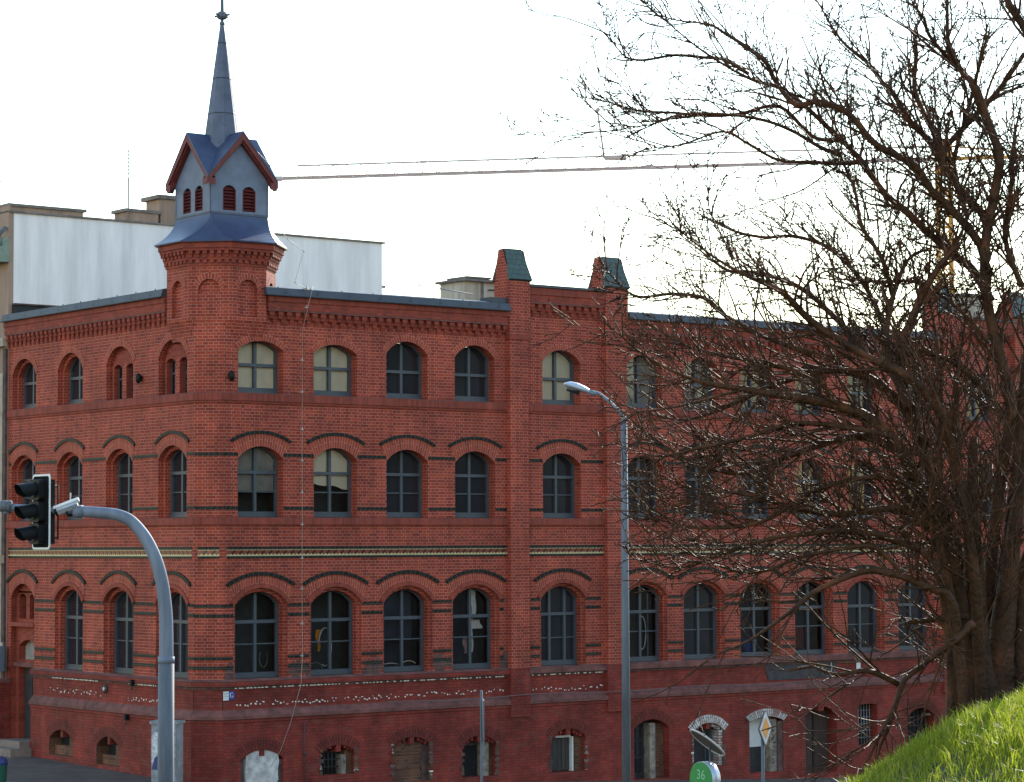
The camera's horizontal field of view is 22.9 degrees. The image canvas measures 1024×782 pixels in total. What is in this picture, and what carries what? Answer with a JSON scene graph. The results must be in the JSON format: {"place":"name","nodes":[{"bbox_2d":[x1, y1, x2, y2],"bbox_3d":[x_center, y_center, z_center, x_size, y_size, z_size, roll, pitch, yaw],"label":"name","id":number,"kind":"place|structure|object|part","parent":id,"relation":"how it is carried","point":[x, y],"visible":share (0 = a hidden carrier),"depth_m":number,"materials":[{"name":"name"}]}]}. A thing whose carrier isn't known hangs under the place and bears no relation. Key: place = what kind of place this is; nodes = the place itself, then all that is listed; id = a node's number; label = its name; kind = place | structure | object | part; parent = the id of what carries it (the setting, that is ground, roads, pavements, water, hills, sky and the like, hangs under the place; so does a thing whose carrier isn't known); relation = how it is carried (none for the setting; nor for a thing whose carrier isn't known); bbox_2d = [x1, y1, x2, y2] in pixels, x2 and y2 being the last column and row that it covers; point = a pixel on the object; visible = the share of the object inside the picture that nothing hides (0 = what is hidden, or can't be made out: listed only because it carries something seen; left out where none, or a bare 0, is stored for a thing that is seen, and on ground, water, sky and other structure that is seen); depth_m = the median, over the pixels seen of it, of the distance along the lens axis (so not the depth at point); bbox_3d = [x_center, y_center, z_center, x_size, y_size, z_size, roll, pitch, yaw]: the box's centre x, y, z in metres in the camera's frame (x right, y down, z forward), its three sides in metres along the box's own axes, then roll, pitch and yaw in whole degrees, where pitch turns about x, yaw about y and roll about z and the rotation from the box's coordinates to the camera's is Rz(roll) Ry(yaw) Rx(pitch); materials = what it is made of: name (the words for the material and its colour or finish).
{"place":"outdoors","nodes":[
{"label":"outdoors","id":0,"kind":"place"},
{"bbox_2d":[149,720,184,781],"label":"utility cabinet","id":1,"kind":"object","parent":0,"point":[178,750],"visible":0.39,"depth_m":52.90,"materials":[{"name":"metal"}]},
{"bbox_3d":[-7.404,7.577,52.883,0.265,1.160,0.015,-1,-4,14],"label":"door","id":2,"kind":"part","parent":1,"relation":"part of","materials":[{"name":"grey metal"}]},
{"bbox_3d":[-7.137,7.572,52.815,0.265,1.160,0.015,-1,-4,14],"label":"door","id":3,"kind":"part","parent":1,"relation":"part of","materials":[{"name":"grey metal"}]},
{"bbox_2d":[2,756,853,781],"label":"pavement","id":4,"kind":"structure","parent":0,"point":[29,769],"depth_m":56.43,"materials":[{"name":"grey asphalt"}]},
{"bbox_2d":[0,756,7,781],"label":"litter bin","id":5,"kind":"object","parent":4,"relation":"on","point":[3,768],"visible":1,"depth_m":52.70,"materials":[{"name":"green plastic"}]},
{"bbox_2d":[0,0,1023,781],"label":"brick building","id":6,"kind":"structure","parent":4,"relation":"on","point":[456,536],"depth_m":57.92,"materials":[{"name":"red brick"}]},
{"bbox_2d":[22,460,34,520],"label":"window","id":7,"kind":"structure","parent":6,"relation":"in","point":[29,469],"depth_m":61.00,"materials":[{"name":"grey glass"}]},
{"bbox_2d":[24,668,32,738],"bbox_3d":[-11.415,7.507,60.439,0.055,1.810,0.900,2,-4,-38],"label":"door","id":8,"kind":"structure","parent":6,"relation":"in","point":[28,677],"depth_m":60.62,"materials":[{"name":"metal"}]},
{"bbox_2d":[23,364,35,408],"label":"window","id":9,"kind":"structure","parent":6,"relation":"in","point":[30,375],"depth_m":61.08,"materials":[{"name":"grey glass"}]},
{"bbox_2d":[64,590,82,670],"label":"window","id":10,"kind":"structure","parent":6,"relation":"in","point":[74,606],"depth_m":58.87,"materials":[{"name":"grey glass"}]},
{"bbox_2d":[68,457,81,519],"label":"window","id":11,"kind":"structure","parent":6,"relation":"in","point":[75,468],"depth_m":59.12,"materials":[{"name":"grey glass"}]},
{"bbox_2d":[69,358,82,403],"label":"window","id":12,"kind":"structure","parent":6,"relation":"in","point":[76,371],"depth_m":59.25,"materials":[{"name":"grey glass"}]},
{"bbox_2d":[102,684,107,692],"bbox_3d":[-9.174,6.703,57.008,0.060,0.195,0.200,2,-4,-38],"label":"wall vent","id":13,"kind":"object","parent":6,"relation":"attached to","point":[105,688],"depth_m":56.97,"materials":[{"name":"silver metal"}]},
{"bbox_2d":[111,348,132,399],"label":"window","id":14,"kind":"structure","parent":6,"relation":"in","point":[122,369],"depth_m":57.17,"materials":[{"name":"red brick"}]},
{"bbox_2d":[114,591,133,673],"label":"window","id":15,"kind":"structure","parent":6,"relation":"in","point":[124,608],"depth_m":57.02,"materials":[{"name":"grey glass"}]},
{"bbox_2d":[118,453,132,513],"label":"window","id":16,"kind":"structure","parent":6,"relation":"in","point":[125,465],"depth_m":57.26,"materials":[{"name":"grey glass"}]},
{"bbox_2d":[123,714,128,724],"bbox_3d":[-8.527,7.265,55.978,0.090,0.232,0.090,2,-4,-38],"label":"wall bracket","id":17,"kind":"object","parent":6,"relation":"attached to","point":[126,717],"depth_m":55.95,"materials":[{"name":"black plastic"}]},
{"bbox_2d":[129,680,134,689],"bbox_3d":[-8.378,6.484,55.828,0.090,0.232,0.090,2,-4,-38],"label":"wall bracket","id":18,"kind":"object","parent":6,"relation":"attached to","point":[131,683],"depth_m":55.80,"materials":[{"name":"black plastic"}]},
{"bbox_2d":[136,373,142,382],"bbox_3d":[-8.274,-0.280,56.177,0.152,0.235,0.136,2,-4,-38],"label":"wall lamp","id":19,"kind":"object","parent":6,"relation":"attached to","point":[139,378],"visible":1,"depth_m":56.12,"materials":[{"name":"black plastic"}]},
{"bbox_2d":[163,342,186,394],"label":"window","id":20,"kind":"structure","parent":6,"relation":"in","point":[176,357],"depth_m":55.29,"materials":[{"name":"red brick"}]},
{"bbox_2d":[170,450,186,517],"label":"window","id":21,"kind":"structure","parent":6,"relation":"in","point":[178,473],"depth_m":55.37,"materials":[{"name":"grey glass"}]},
{"bbox_2d":[171,593,187,678],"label":"window","id":22,"kind":"structure","parent":6,"relation":"in","point":[179,608],"depth_m":55.00,"materials":[{"name":"grey glass"}]},
{"bbox_2d":[223,691,234,700],"bbox_3d":[-6.034,6.502,54.002,0.280,0.190,0.023,2,-4,-38],"label":"wall sign","id":23,"kind":"object","parent":6,"relation":"attached to","point":[228,695],"visible":1,"depth_m":53.99,"materials":[{"name":"white paint"}]},
{"bbox_2d":[228,370,234,380],"bbox_3d":[-6.026,-0.329,54.382,0.136,0.235,0.152,2,-4,-38],"label":"wall lamp","id":24,"kind":"object","parent":6,"relation":"attached to","point":[231,374],"visible":1,"depth_m":54.33,"materials":[{"name":"black plastic"}]},
{"bbox_2d":[235,592,278,678],"bbox_3d":[-5.834,5.296,55.113,1.800,2.269,0.942,2,-4,-38],"label":"window","id":25,"kind":"structure","parent":6,"relation":"in","point":[256,613],"depth_m":55.67,"materials":[{"name":"black glass"}]},
{"bbox_2d":[238,447,277,516],"bbox_3d":[-5.854,1.998,55.325,1.750,1.940,0.942,2,-4,-38],"label":"window","id":26,"kind":"structure","parent":6,"relation":"in","point":[257,466],"depth_m":55.19,"materials":[{"name":"grey glass"}]},
{"bbox_2d":[238,341,277,393],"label":"window","id":27,"kind":"structure","parent":6,"relation":"in","point":[257,361],"depth_m":55.19,"materials":[{"name":"beige glass"}]},
{"bbox_2d":[271,286,312,765],"bbox_3d":[-4.815,2.897,55.019,1.019,10.424,0.306,2,-4,-38],"label":"lightning conductor","id":28,"kind":"object","parent":6,"relation":"attached to","point":[302,460],"visible":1,"depth_m":55.23,"materials":[{"name":"metal"}]},
{"bbox_2d":[303,721,305,781],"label":"downpipe","id":29,"kind":"object","parent":6,"relation":"attached to","point":[304,753],"visible":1,"depth_m":54.98,"materials":[{"name":"metal"}]},
{"bbox_2d":[311,590,352,675],"bbox_3d":[-4.296,5.362,56.308,1.800,2.269,0.942,2,-4,-38],"label":"window","id":30,"kind":"structure","parent":6,"relation":"in","point":[331,611],"depth_m":56.88,"materials":[{"name":"black glass"}]},
{"bbox_2d":[314,448,351,516],"bbox_3d":[-4.318,2.062,56.512,1.750,1.940,0.942,2,-4,-38],"label":"window","id":31,"kind":"structure","parent":6,"relation":"in","point":[332,468],"depth_m":56.43,"materials":[{"name":"grey glass"}]},
{"bbox_2d":[314,345,351,395],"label":"window","id":32,"kind":"structure","parent":6,"relation":"in","point":[332,364],"depth_m":56.43,"materials":[{"name":"beige glass"}]},
{"bbox_2d":[319,746,358,775],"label":"cellar window","id":33,"kind":"structure","parent":6,"relation":"in","point":[340,762],"depth_m":55.80,"materials":[{"name":"glass"}]},
{"bbox_2d":[384,589,423,672],"bbox_3d":[-2.759,5.427,57.498,1.800,2.269,0.942,2,-4,-38],"label":"window","id":34,"kind":"structure","parent":6,"relation":"in","point":[403,609],"depth_m":57.52,"materials":[{"name":"black glass"}]},
{"bbox_2d":[386,450,421,517],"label":"window","id":35,"kind":"structure","parent":6,"relation":"in","point":[403,468],"depth_m":57.44,"materials":[{"name":"grey glass"}]},
{"bbox_2d":[386,342,421,398],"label":"window","id":36,"kind":"structure","parent":6,"relation":"in","point":[403,362],"depth_m":57.59,"materials":[{"name":"black glass"}]},
{"bbox_2d":[417,285,472,298],"bbox_3d":[-1.552,-2.232,58.840,1.602,0.390,0.024,2,-4,-38],"label":"roof rail","id":37,"kind":"object","parent":6,"relation":"on","point":[445,289],"visible":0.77,"depth_m":58.86,"materials":[{"name":"metal"}]},
{"bbox_2d":[435,276,493,300],"bbox_3d":[-1.016,-2.262,61.287,1.220,0.940,1.200,2,-4,-38],"label":"roof chimney","id":38,"kind":"object","parent":6,"relation":"on","point":[478,288],"visible":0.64,"depth_m":60.86,"materials":[{"name":"concrete"}]},
{"bbox_2d":[453,588,490,669],"bbox_3d":[-1.242,5.491,58.674,1.800,2.269,0.942,2,-4,-38],"label":"window","id":39,"kind":"structure","parent":6,"relation":"in","point":[471,607],"depth_m":59.22,"materials":[{"name":"black glass"}]},
{"bbox_2d":[455,346,488,401],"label":"window","id":40,"kind":"structure","parent":6,"relation":"in","point":[471,364],"depth_m":58.77,"materials":[{"name":"black glass"}]},
{"bbox_2d":[455,452,489,517],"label":"window","id":41,"kind":"structure","parent":6,"relation":"in","point":[471,469],"depth_m":58.63,"materials":[{"name":"grey glass"}]},
{"bbox_2d":[460,741,499,775],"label":"cellar window","id":42,"kind":"structure","parent":6,"relation":"in","point":[470,754],"depth_m":58.20,"materials":[{"name":"glass"}]},
{"bbox_2d":[542,351,574,404],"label":"window","id":43,"kind":"structure","parent":6,"relation":"in","point":[557,368],"depth_m":60.34,"materials":[{"name":"beige glass"}]},
{"bbox_2d":[541,586,576,665],"bbox_3d":[1.049,5.556,59.912,1.200,1.869,0.092,2,-4,-38],"label":"window","id":44,"kind":"structure","parent":6,"relation":"in","point":[558,605],"depth_m":59.98,"materials":[{"name":"grey glass"}]},
{"bbox_2d":[543,454,574,517],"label":"window","id":45,"kind":"structure","parent":6,"relation":"in","point":[558,471],"depth_m":60.20,"materials":[{"name":"grey glass"}]},
{"bbox_2d":[627,356,655,407],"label":"window","id":46,"kind":"structure","parent":6,"relation":"in","point":[639,402],"depth_m":61.93,"materials":[{"name":"grey glass"}]},
{"bbox_2d":[628,456,656,518],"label":"window","id":47,"kind":"structure","parent":6,"relation":"in","point":[640,465],"depth_m":61.73,"materials":[{"name":"grey glass"}]},
{"bbox_2d":[629,585,658,661],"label":"window","id":48,"kind":"structure","parent":6,"relation":"in","point":[643,607],"depth_m":62.47,"materials":[{"name":"black glass"}]},
{"bbox_2d":[634,720,663,778],"bbox_3d":[3.246,8.654,61.282,1.120,1.430,0.220,2,-4,-38],"label":"door","id":49,"kind":"structure","parent":6,"relation":"in","point":[648,735],"depth_m":61.29,"materials":[{"name":"stone"}]},
{"bbox_2d":[387,673,945,701],"bbox_3d":[4.546,7.237,61.969,18.500,0.069,0.058,2,-4,-38],"label":"wall cable","id":50,"kind":"object","parent":6,"relation":"attached to","point":[632,690],"depth_m":60.24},
{"bbox_2d":[684,359,712,409],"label":"window","id":51,"kind":"structure","parent":6,"relation":"in","point":[706,389],"depth_m":63.05,"materials":[{"name":"grey glass"}]},
{"bbox_2d":[685,458,713,518],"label":"window","id":52,"kind":"structure","parent":6,"relation":"in","point":[691,481],"depth_m":62.84,"materials":[{"name":"grey glass"}]},
{"bbox_2d":[684,584,716,659],"bbox_3d":[4.587,5.705,62.649,1.200,1.869,0.092,2,-4,-38],"label":"window","id":53,"kind":"structure","parent":6,"relation":"in","point":[699,623],"depth_m":62.70,"materials":[{"name":"grey glass"}]},
{"bbox_2d":[690,727,725,766],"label":"cellar window","id":54,"kind":"structure","parent":6,"relation":"in","point":[700,753],"depth_m":62.52,"materials":[{"name":"glass"}]},
{"bbox_2d":[741,362,767,412],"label":"window","id":55,"kind":"structure","parent":6,"relation":"in","point":[748,403],"depth_m":64.17,"materials":[{"name":"grey glass"}]},
{"bbox_2d":[740,583,770,657],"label":"window","id":56,"kind":"structure","parent":6,"relation":"in","point":[759,618],"depth_m":64.77,"materials":[{"name":"grey glass"}]},
{"bbox_2d":[742,459,768,518],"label":"window","id":57,"kind":"structure","parent":6,"relation":"in","point":[764,514],"depth_m":64.05,"materials":[{"name":"grey glass"}]},
{"bbox_2d":[749,717,782,771],"bbox_3d":[6.273,8.859,63.571,1.160,1.390,0.300,2,-4,-38],"label":"door","id":58,"kind":"structure","parent":6,"relation":"in","point":[774,749],"depth_m":63.69,"materials":[{"name":"white paint"}]},
{"bbox_2d":[764,662,836,679],"bbox_3d":[7.332,7.067,64.346,2.600,0.490,0.070,2,-4,-38],"label":"faded sign","id":59,"kind":"object","parent":6,"relation":"attached to","point":[783,675],"visible":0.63,"depth_m":64.24,"materials":[{"name":"stone"}]},
{"bbox_2d":[795,366,821,414],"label":"window","id":60,"kind":"structure","parent":6,"relation":"in","point":[803,367],"depth_m":65.36,"materials":[{"name":"grey glass"}]},
{"bbox_2d":[796,460,822,518],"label":"window","id":61,"kind":"structure","parent":6,"relation":"in","point":[801,468],"depth_m":65.28,"materials":[{"name":"grey glass"}]},
{"bbox_2d":[795,582,824,654],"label":"window","id":62,"kind":"structure","parent":6,"relation":"in","point":[809,630],"depth_m":65.35,"materials":[{"name":"grey glass"}]},
{"bbox_2d":[805,700,827,772],"bbox_3d":[7.799,8.822,64.741,1.120,1.850,0.330,2,-4,-38],"label":"door","id":63,"kind":"structure","parent":6,"relation":"in","point":[814,722],"depth_m":64.91,"materials":[{"name":"paint"}]},
{"bbox_2d":[831,661,860,675],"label":"notice","id":64,"kind":"object","parent":6,"relation":"attached to","point":[857,665],"visible":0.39,"depth_m":65.61,"materials":[{"name":"white paint"}]},
{"bbox_2d":[847,368,871,412],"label":"window","id":65,"kind":"structure","parent":6,"relation":"in","point":[850,379],"depth_m":66.60,"materials":[{"name":"grey glass"}]},
{"bbox_2d":[849,464,873,518],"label":"window","id":66,"kind":"structure","parent":6,"relation":"in","point":[865,486],"depth_m":66.50,"materials":[{"name":"grey glass"}]},
{"bbox_2d":[847,581,876,652],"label":"window","id":67,"kind":"structure","parent":6,"relation":"in","point":[860,597],"depth_m":66.21,"materials":[{"name":"grey glass"}]},
{"bbox_2d":[858,704,872,743],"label":"cellar window","id":68,"kind":"structure","parent":6,"relation":"in","point":[864,712],"depth_m":65.97,"materials":[{"name":"grey metal"}]},
{"bbox_2d":[900,385,921,418],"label":"window","id":69,"kind":"structure","parent":6,"relation":"in","point":[908,385],"depth_m":67.85,"materials":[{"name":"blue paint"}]},
{"bbox_2d":[900,469,922,517],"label":"window","id":70,"kind":"structure","parent":6,"relation":"in","point":[909,490],"depth_m":67.58,"materials":[{"name":"grey glass"}]},
{"bbox_2d":[898,582,925,650],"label":"window","id":71,"kind":"structure","parent":6,"relation":"in","point":[911,608],"depth_m":67.30,"materials":[{"name":"grey glass"}]},
{"bbox_2d":[907,709,930,742],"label":"cellar window","id":72,"kind":"structure","parent":6,"relation":"in","point":[917,713],"depth_m":67.19,"materials":[{"name":"metal"}]},
{"bbox_2d":[952,293,983,317],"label":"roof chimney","id":73,"kind":"object","parent":6,"relation":"on","point":[972,309],"visible":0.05,"depth_m":70.25,"materials":[{"name":"concrete"}]},
{"bbox_2d":[967,375,989,420],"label":"window","id":74,"kind":"structure","parent":6,"relation":"in","point":[974,412],"depth_m":69.27,"materials":[{"name":"grey glass"}]},
{"bbox_2d":[978,464,990,519],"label":"window","id":75,"kind":"structure","parent":6,"relation":"in","point":[986,504],"depth_m":69.40,"materials":[{"name":"grey glass"}]},
{"bbox_2d":[0,0,1023,343],"label":"sky","id":76,"kind":"structure","parent":0,"point":[83,82],"materials":[{"name":"white"}]},
{"bbox_2d":[825,682,1023,781],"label":"grass bank","id":77,"kind":"structure","parent":0,"point":[942,769],"depth_m":11.28,"materials":[{"name":"green plant"}]},
{"bbox_2d":[497,0,1023,781],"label":"bare tree","id":78,"kind":"object","parent":77,"relation":"on","point":[979,620],"visible":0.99,"depth_m":14.00,"materials":[{"name":"brown plant"}]},
{"bbox_3d":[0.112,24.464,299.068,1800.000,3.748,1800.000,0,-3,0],"label":"street","id":79,"kind":"structure","parent":0,"visible":0},
{"bbox_2d":[0,493,174,781],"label":"traffic light mast","id":80,"kind":"object","parent":79,"relation":"on","point":[166,657],"visible":1,"depth_m":32.80,"materials":[{"name":"metal"}]},
{"bbox_2d":[14,474,58,549],"bbox_3d":[-6.192,1.570,32.915,0.486,0.980,0.495,-1,-4,12],"label":"traffic signal","id":81,"kind":"object","parent":80,"relation":"attached to","point":[38,532],"visible":1,"depth_m":32.83,"materials":[{"name":"black plastic"}]},
{"bbox_2d":[53,497,79,516],"bbox_3d":[-5.795,1.506,32.925,0.347,0.259,0.125,0,-3,0],"label":"traffic camera","id":82,"kind":"object","parent":80,"relation":"attached to","point":[64,507],"visible":1,"depth_m":32.90,"materials":[{"name":"metal"}]},
{"bbox_2d":[0,194,385,677],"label":"apartment block","id":83,"kind":"structure","parent":79,"relation":"on","point":[50,256],"depth_m":62.94,"materials":[{"name":"paint"}]},
{"bbox_2d":[0,646,4,670],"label":"meter box","id":84,"kind":"object","parent":83,"relation":"attached to","point":[2,658],"visible":1,"depth_m":60.70,"materials":[{"name":"metal"}]},
{"bbox_2d":[127,146,131,207],"bbox_3d":[-9.633,-5.151,63.802,0.133,2.050,0.038,1,-4,-20],"label":"roof antenna","id":85,"kind":"object","parent":83,"relation":"on","point":[128,158],"visible":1,"depth_m":63.78,"materials":[{"name":"metal"}]},
{"bbox_2d":[480,690,484,781],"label":"pole","id":86,"kind":"object","parent":79,"relation":"on","point":[482,726],"visible":1,"depth_m":39.72,"materials":[{"name":"metal"}]},
{"bbox_2d":[564,381,630,781],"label":"street lamp","id":87,"kind":"object","parent":79,"relation":"on","point":[575,388],"visible":0.91,"depth_m":42.80,"materials":[{"name":"metal"}]},
{"bbox_2d":[275,107,1021,293],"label":"tower crane","id":88,"kind":"object","parent":79,"relation":"on","point":[534,170],"visible":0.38,"depth_m":151.07,"materials":[{"name":"paint"}]},
{"bbox_2d":[690,761,720,781],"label":"drum sign","id":89,"kind":"object","parent":79,"relation":"on","point":[705,771],"visible":1,"depth_m":35.63,"materials":[{"name":"metal"}]},
{"bbox_2d":[690,729,724,761],"bbox_3d":[2.763,6.062,35.698,0.491,2.592,0.596,0,-3,0],"label":"round sign","id":90,"kind":"object","parent":79,"relation":"on","point":[707,742],"visible":1,"depth_m":35.74,"materials":[{"name":"metal"}]},
{"bbox_2d":[758,711,771,781],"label":"priority sign","id":91,"kind":"object","parent":79,"relation":"on","point":[765,723],"visible":0.88,"depth_m":39.70,"materials":[{"name":"metal"}]}
]}

